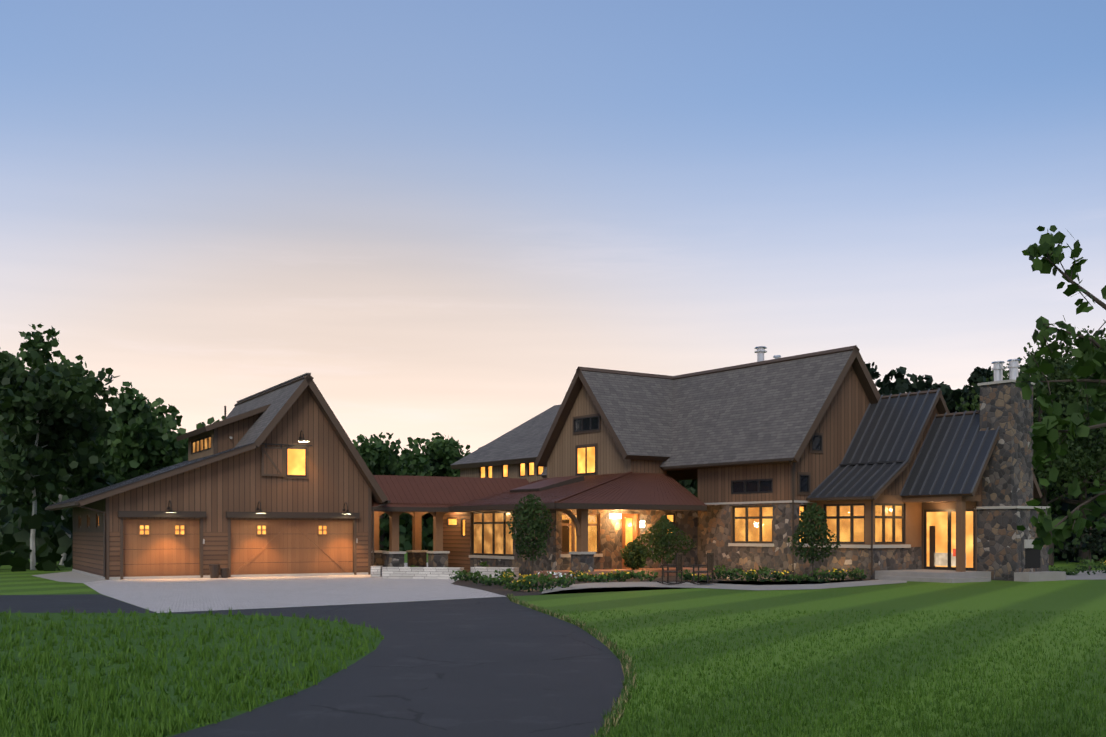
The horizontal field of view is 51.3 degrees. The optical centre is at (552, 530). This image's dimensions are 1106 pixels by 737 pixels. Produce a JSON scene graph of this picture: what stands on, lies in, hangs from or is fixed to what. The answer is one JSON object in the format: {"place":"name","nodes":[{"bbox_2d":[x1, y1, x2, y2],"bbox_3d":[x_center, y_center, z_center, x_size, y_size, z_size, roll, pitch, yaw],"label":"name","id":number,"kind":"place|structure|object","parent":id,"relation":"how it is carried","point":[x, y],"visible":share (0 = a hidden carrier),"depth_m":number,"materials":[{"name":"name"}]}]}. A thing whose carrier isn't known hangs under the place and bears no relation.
{"place":"outdoors","nodes":[
{"label":"outdoors","id":0,"kind":"place"},
{"bbox_2d":[72,388,371,579],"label":"garage walls","id":1,"kind":"structure","parent":0,"point":[303,493],"depth_m":43.04,"materials":[{"name":"brown wood"}]},
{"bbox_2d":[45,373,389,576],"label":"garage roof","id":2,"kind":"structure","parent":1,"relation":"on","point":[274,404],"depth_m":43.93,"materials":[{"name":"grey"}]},
{"bbox_2d":[165,430,351,513],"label":"barn light fixtures","id":3,"kind":"object","parent":1,"relation":"attached to","point":[169,509],"visible":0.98,"depth_m":42.65,"materials":[{"name":"brown metal"}]},
{"bbox_2d":[0,594,624,736],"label":"driveway asphalt","id":4,"kind":"structure","parent":0,"point":[492,667],"depth_m":13.44,"materials":[{"name":"grey asphalt"}]},
{"bbox_2d":[0,550,1105,736],"bbox_3d":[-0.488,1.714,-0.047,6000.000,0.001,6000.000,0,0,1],"label":"lawn","id":5,"kind":"structure","parent":0,"point":[1040,597],"depth_m":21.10,"materials":[{"name":"green plant"}]},
{"bbox_2d":[0,351,57,553],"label":"tree","id":6,"kind":"object","parent":5,"relation":"on","point":[23,362],"depth_m":85.70,"materials":[{"name":"green plant"}]},
{"bbox_2d":[0,324,94,552],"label":"tree","id":7,"kind":"object","parent":5,"relation":"on","point":[34,352],"visible":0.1,"depth_m":78.45,"materials":[{"name":"green plant"}]},
{"bbox_2d":[0,480,95,536],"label":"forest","id":8,"kind":"object","parent":5,"relation":"on","point":[3,495],"depth_m":137.11,"materials":[{"name":"green plant"}]},
{"bbox_2d":[0,352,111,571],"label":"tree","id":9,"kind":"object","parent":5,"relation":"on","point":[55,408],"visible":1,"depth_m":49.66,"materials":[{"name":"green plant"}]},
{"bbox_2d":[0,362,127,566],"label":"tree","id":10,"kind":"object","parent":5,"relation":"on","point":[84,485],"visible":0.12,"depth_m":56.53,"materials":[{"name":"green plant"}]},
{"bbox_2d":[47,472,132,538],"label":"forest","id":11,"kind":"object","parent":5,"relation":"on","point":[101,480],"visible":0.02,"depth_m":137.68,"materials":[{"name":"green plant"}]},
{"bbox_2d":[100,397,182,480],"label":"tree","id":12,"kind":"object","parent":5,"relation":"on","point":[159,411],"visible":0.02,"depth_m":81.06,"materials":[{"name":"green plant"}]},
{"bbox_2d":[97,381,187,479],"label":"tree","id":13,"kind":"object","parent":5,"relation":"on","point":[134,445],"visible":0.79,"depth_m":71.56,"materials":[{"name":"green plant"}]},
{"bbox_2d":[171,416,223,461],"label":"tree","id":14,"kind":"object","parent":5,"relation":"on","point":[211,420],"depth_m":75.70,"materials":[{"name":"green plant"}]},
{"bbox_2d":[84,563,506,612],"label":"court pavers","id":15,"kind":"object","parent":5,"relation":"on","point":[184,594],"visible":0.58,"depth_m":32.45,"materials":[{"name":"grey concrete"}]},
{"bbox_2d":[203,436,357,577],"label":"planters","id":16,"kind":"object","parent":15,"relation":"on","point":[214,569],"visible":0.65,"depth_m":41.61,"materials":[{"name":"grey"}]},
{"bbox_2d":[352,432,433,550],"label":"tree","id":17,"kind":"object","parent":5,"relation":"on","point":[371,453],"visible":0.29,"depth_m":95.95,"materials":[{"name":"green plant"}]},
{"bbox_2d":[379,432,470,549],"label":"tree","id":18,"kind":"object","parent":5,"relation":"on","point":[447,450],"visible":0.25,"depth_m":101.19,"materials":[{"name":"green plant"}]},
{"bbox_2d":[402,454,461,550],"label":"tree","id":19,"kind":"object","parent":5,"relation":"on","point":[435,471],"visible":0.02,"depth_m":101.78,"materials":[{"name":"green plant"}]},
{"bbox_2d":[0,570,1105,736],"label":"paths and beds","id":20,"kind":"object","parent":5,"relation":"on","point":[635,584],"visible":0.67,"depth_m":18.67,"materials":[{"name":"green plant"}]},
{"bbox_2d":[0,593,638,736],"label":"rough grass tufts","id":21,"kind":"object","parent":20,"relation":"on","point":[76,727],"visible":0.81,"depth_m":13.28,"materials":[{"name":"green plant"}]},
{"bbox_2d":[371,566,518,579],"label":"retaining walls","id":22,"kind":"structure","parent":20,"relation":"on","point":[412,572],"depth_m":40.80,"materials":[{"name":"stone"}]},
{"bbox_2d":[372,475,529,566],"bbox_3d":[-4.613,-0.293,48.485,7.850,4.012,3.720,0,0,-29],"label":"breezeway","id":23,"kind":"object","parent":20,"relation":"on","point":[416,498],"visible":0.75,"depth_m":47.17,"materials":[{"name":"wood"}]},
{"bbox_2d":[507,493,554,581],"bbox_3d":[-0.747,0.219,38.815,1.380,2.996,1.768,0,0,23],"label":"young tree","id":24,"kind":"object","parent":20,"relation":"on","point":[536,525],"visible":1,"depth_m":38.63,"materials":[{"name":"green plant"}]},
{"bbox_2d":[620,540,649,569],"bbox_3d":[3.094,1.027,43.464,1.050,1.378,1.331,0,0,34],"label":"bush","id":25,"kind":"object","parent":20,"relation":"on","point":[633,558],"visible":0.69,"depth_m":43.22,"materials":[{"name":"green plant"}]},
{"bbox_2d":[632,515,695,576],"bbox_3d":[4.105,0.565,42.668,2.424,2.302,1.854,0,0,1],"label":"young tree","id":26,"kind":"object","parent":20,"relation":"on","point":[668,528],"visible":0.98,"depth_m":42.42,"materials":[{"name":"green plant"}]},
{"bbox_2d":[657,553,718,584],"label":"rocking chairs","id":27,"kind":"object","parent":20,"relation":"on","point":[679,562],"visible":1,"depth_m":36.03,"materials":[{"name":"brown wood"}]},
{"bbox_2d":[787,503,840,575],"bbox_3d":[9.001,0.372,39.831,1.427,2.685,1.931,0,0,-37],"label":"young tree","id":28,"kind":"object","parent":20,"relation":"on","point":[810,529],"visible":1,"depth_m":39.66,"materials":[{"name":"green plant"}]},
{"bbox_2d":[676,480,697,497],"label":"tree","id":29,"kind":"object","parent":5,"relation":"on","point":[689,488],"depth_m":107.73,"materials":[{"name":"green plant"}]},
{"bbox_2d":[678,479,697,492],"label":"tree","id":30,"kind":"object","parent":5,"relation":"on","point":[695,484],"depth_m":108.84,"materials":[{"name":"green plant"}]},
{"bbox_2d":[443,346,1065,582],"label":"house walls","id":31,"kind":"structure","parent":5,"relation":"on","point":[749,518],"depth_m":42.88,"materials":[{"name":"brown wood"}]},
{"bbox_2d":[448,345,1042,510],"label":"house roof","id":32,"kind":"structure","parent":31,"relation":"on","point":[770,409],"depth_m":44.94,"materials":[{"name":"grey"}]},
{"bbox_2d":[409,558,1105,591],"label":"shrubs and flowers","id":33,"kind":"object","parent":5,"relation":"on","point":[525,581],"visible":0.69,"depth_m":38.58,"materials":[{"name":"green plant"}]},
{"bbox_2d":[864,362,880,379],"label":"tree","id":34,"kind":"object","parent":5,"relation":"on","point":[875,375],"depth_m":91.91,"materials":[{"name":"green plant"}]},
{"bbox_2d":[875,366,935,395],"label":"tree","id":35,"kind":"object","parent":5,"relation":"on","point":[899,385],"visible":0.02,"depth_m":75.99,"materials":[{"name":"green plant"}]},
{"bbox_2d":[925,381,963,392],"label":"tree","id":36,"kind":"object","parent":5,"relation":"on","point":[939,385],"depth_m":80.35,"materials":[{"name":"green plant"}]},
{"bbox_2d":[937,384,979,411],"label":"tree","id":37,"kind":"object","parent":5,"relation":"on","point":[951,396],"visible":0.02,"depth_m":74.34,"materials":[{"name":"green plant"}]},
{"bbox_2d":[946,376,993,412],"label":"tree","id":38,"kind":"object","parent":5,"relation":"on","point":[980,379],"depth_m":74.76,"materials":[{"name":"green plant"}]},
{"bbox_2d":[960,366,993,389],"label":"tree","id":39,"kind":"object","parent":5,"relation":"on","point":[977,373],"visible":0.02,"depth_m":89.36,"materials":[{"name":"green plant"}]},
{"bbox_2d":[955,335,1105,564],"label":"tree","id":40,"kind":"object","parent":5,"relation":"on","point":[1063,463],"visible":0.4,"depth_m":56.19,"materials":[{"name":"green plant"}]},
{"bbox_2d":[1019,365,1067,510],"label":"tree","id":41,"kind":"object","parent":5,"relation":"on","point":[1033,417],"visible":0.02,"depth_m":89.51,"materials":[{"name":"green plant"}]},
{"bbox_2d":[1015,225,1105,554],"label":"tree","id":42,"kind":"object","parent":5,"relation":"on","point":[1090,357],"visible":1,"depth_m":6.85,"materials":[{"name":"green plant"}]},
{"bbox_2d":[1049,477,1071,507],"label":"tree","id":43,"kind":"object","parent":5,"relation":"on","point":[1066,488],"visible":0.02,"depth_m":89.94,"materials":[{"name":"green plant"}]},
{"bbox_2d":[1018,326,1105,562],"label":"tree","id":44,"kind":"object","parent":5,"relation":"on","point":[1082,554],"visible":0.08,"depth_m":60.86,"materials":[{"name":"green plant"}]},
{"bbox_2d":[1047,347,1101,513],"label":"tree","id":45,"kind":"object","parent":5,"relation":"on","point":[1064,505],"depth_m":71.29,"materials":[{"name":"green plant"}]},
{"bbox_2d":[1045,387,1105,561],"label":"tree","id":46,"kind":"object","parent":5,"relation":"on","point":[1099,554],"visible":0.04,"depth_m":64.62,"materials":[{"name":"green plant"}]},
{"bbox_2d":[1064,492,1105,570],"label":"tree","id":47,"kind":"object","parent":5,"relation":"on","point":[1090,537],"visible":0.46,"depth_m":49.23,"materials":[{"name":"green plant"}]},
{"bbox_2d":[0,0,1105,455],"label":"sky","id":48,"kind":"structure","parent":0,"point":[435,213],"materials":[{"name":"blue"}]}
]}

